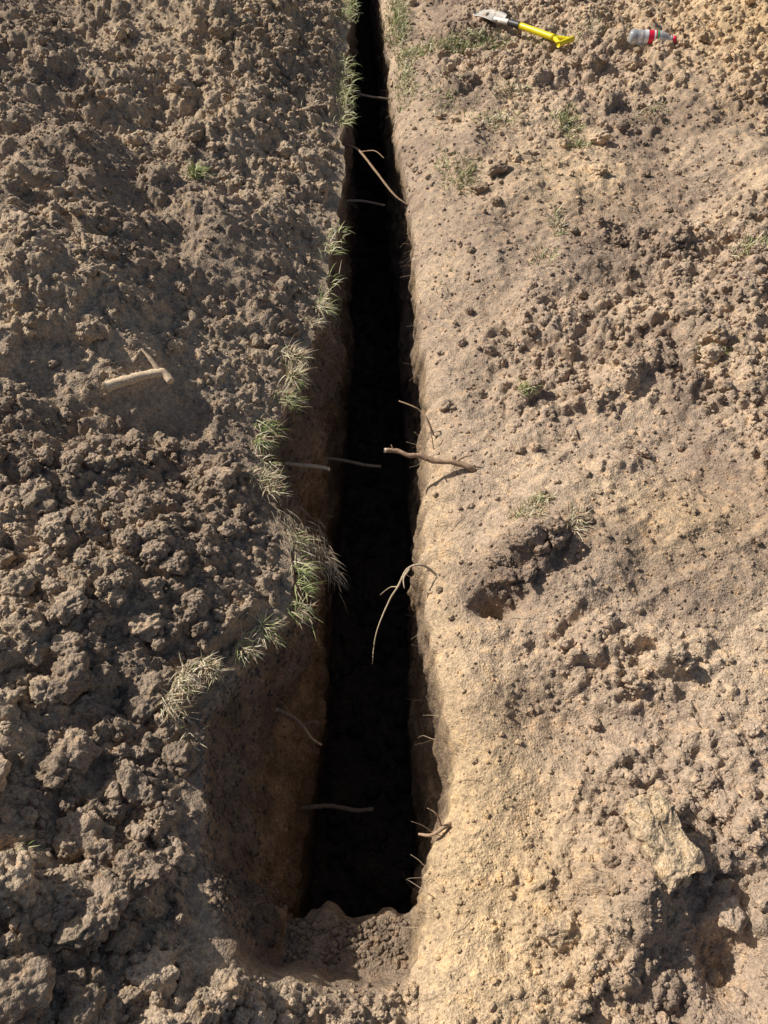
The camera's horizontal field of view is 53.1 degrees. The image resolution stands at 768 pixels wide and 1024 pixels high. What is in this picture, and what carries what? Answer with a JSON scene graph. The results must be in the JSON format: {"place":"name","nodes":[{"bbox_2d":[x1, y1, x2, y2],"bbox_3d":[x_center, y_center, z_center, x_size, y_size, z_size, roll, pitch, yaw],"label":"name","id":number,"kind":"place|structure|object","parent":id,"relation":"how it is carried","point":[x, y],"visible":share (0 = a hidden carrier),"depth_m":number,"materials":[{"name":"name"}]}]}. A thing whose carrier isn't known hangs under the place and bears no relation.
{"place":"outdoors","nodes":[
{"label":"outdoors","id":0,"kind":"place"},
{"bbox_2d":[0,0,767,1023],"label":"ground","id":1,"kind":"structure","parent":0,"point":[474,738],"depth_m":2.10,"materials":[{"name":"soil"}]},
{"bbox_2d":[104,348,173,391],"bbox_3d":[-0.659,-0.382,2.069,0.182,0.064,0.101,-7,52,-6],"label":"broken branch","id":2,"kind":"object","parent":1,"relation":"on","point":[131,379],"visible":1,"depth_m":2.05,"materials":[{"name":"brown plant"}]},
{"bbox_2d":[195,0,457,1009],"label":"trench","id":3,"kind":"object","parent":1,"relation":"on","point":[345,778],"visible":0.86,"depth_m":2.31,"materials":[{"name":"soil"}]},
{"bbox_2d":[276,708,321,745],"bbox_3d":[-0.206,0.522,1.915,0.143,0.063,0.036,31,58,22],"label":"tree root","id":4,"kind":"object","parent":3,"relation":"attached to","point":[294,718],"visible":1,"depth_m":1.91,"materials":[{"name":"brown plant"}]},
{"bbox_2d":[285,462,329,470],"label":"tree root","id":5,"kind":"object","parent":3,"relation":"attached to","point":[304,465],"visible":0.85,"depth_m":2.32,"materials":[{"name":"brown plant"}]},
{"bbox_2d":[300,803,372,812],"bbox_3d":[-0.135,0.818,2.127,0.212,0.033,0.023,0,52,0],"label":"tree root","id":6,"kind":"object","parent":3,"relation":"attached to","point":[334,806],"visible":0.94,"depth_m":2.12,"materials":[{"name":"brown plant"}]},
{"bbox_2d":[325,456,380,467],"bbox_3d":[-0.125,-0.177,2.669,0.233,0.040,0.024,5,52,4],"label":"tree root","id":7,"kind":"object","parent":3,"relation":"attached to","point":[352,462],"visible":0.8,"depth_m":2.67,"materials":[{"name":"brown plant"}]},
{"bbox_2d":[347,199,384,205],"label":"tree root","id":8,"kind":"object","parent":3,"relation":"attached to","point":[358,200],"visible":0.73,"depth_m":3.33,"materials":[{"name":"brown plant"}]},
{"bbox_2d":[348,88,389,99],"bbox_3d":[-0.070,-2.073,3.820,0.303,0.080,0.043,0,52,0],"label":"tree root","id":9,"kind":"object","parent":3,"relation":"attached to","point":[358,93],"visible":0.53,"depth_m":3.81,"materials":[{"name":"brown plant"}]},
{"bbox_2d":[348,144,407,205],"bbox_3d":[-0.039,-1.461,3.243,0.060,0.115,0.520,-27,57,-20],"label":"tree root","id":10,"kind":"object","parent":3,"relation":"attached to","point":[374,169],"visible":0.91,"depth_m":3.22,"materials":[{"name":"brown plant"}]},
{"bbox_2d":[372,563,437,663],"bbox_3d":[0.025,0.244,1.981,0.084,0.139,0.267,34,59,24],"label":"tree root","id":11,"kind":"object","parent":3,"relation":"attached to","point":[406,571],"visible":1,"depth_m":1.96,"materials":[{"name":"brown plant"}]},
{"bbox_2d":[399,401,434,449],"bbox_3d":[0.111,-0.263,2.311,0.037,0.084,0.177,-30,58,-22],"label":"tree root","id":12,"kind":"object","parent":3,"relation":"attached to","point":[427,419],"visible":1,"depth_m":2.30,"materials":[{"name":"brown plant"}]},
{"bbox_2d":[418,808,451,836],"bbox_3d":[0.123,0.656,1.620,0.101,0.083,0.048,0,52,0],"label":"tree root","id":13,"kind":"object","parent":3,"relation":"attached to","point":[441,828],"visible":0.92,"depth_m":1.61,"materials":[{"name":"brown plant"}]},
{"bbox_2d":[0,0,767,1023],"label":"soil clods","id":14,"kind":"object","parent":1,"relation":"on","point":[84,832],"visible":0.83,"depth_m":1.83,"materials":[{"name":"brown soil"}]},
{"bbox_2d":[16,0,767,850],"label":"grass","id":15,"kind":"structure","parent":1,"relation":"on","point":[268,478],"depth_m":2.31,"materials":[{"name":"green plant"}]},
{"bbox_2d":[27,14,767,939],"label":"hair roots","id":16,"kind":"object","parent":1,"relation":"on","point":[415,534],"visible":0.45,"depth_m":1.97,"materials":[{"name":"brown plant"}]},
{"bbox_2d":[384,444,476,472],"bbox_3d":[0.138,-0.145,2.177,0.282,0.070,0.040,8,52,6],"label":"broken stick","id":17,"kind":"object","parent":1,"relation":"on","point":[456,463],"visible":0.97,"depth_m":2.17,"materials":[{"name":"brown wood"}]},
{"bbox_2d":[473,9,574,46],"bbox_3d":[0.680,-2.441,3.870,0.127,0.052,0.628,-34,58,-24],"label":"shovel","id":18,"kind":"object","parent":1,"relation":"on","point":[498,17],"visible":1,"depth_m":3.84,"materials":[{"name":"metal"}]},
{"bbox_2d":[628,29,676,44],"bbox_3d":[1.280,-2.259,3.668,0.221,0.068,0.068,5,52,3],"label":"plastic bottle","id":19,"kind":"object","parent":1,"relation":"on","point":[639,36],"visible":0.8,"depth_m":3.64,"materials":[{"name":"plastic"}]},
{"bbox_2d":[621,788,707,894],"bbox_3d":[0.536,0.628,1.476,0.100,0.066,0.179,-24,64,-9],"label":"clay slab","id":20,"kind":"object","parent":1,"relation":"on","point":[673,852],"depth_m":1.46,"materials":[{"name":"soil"}]}
]}

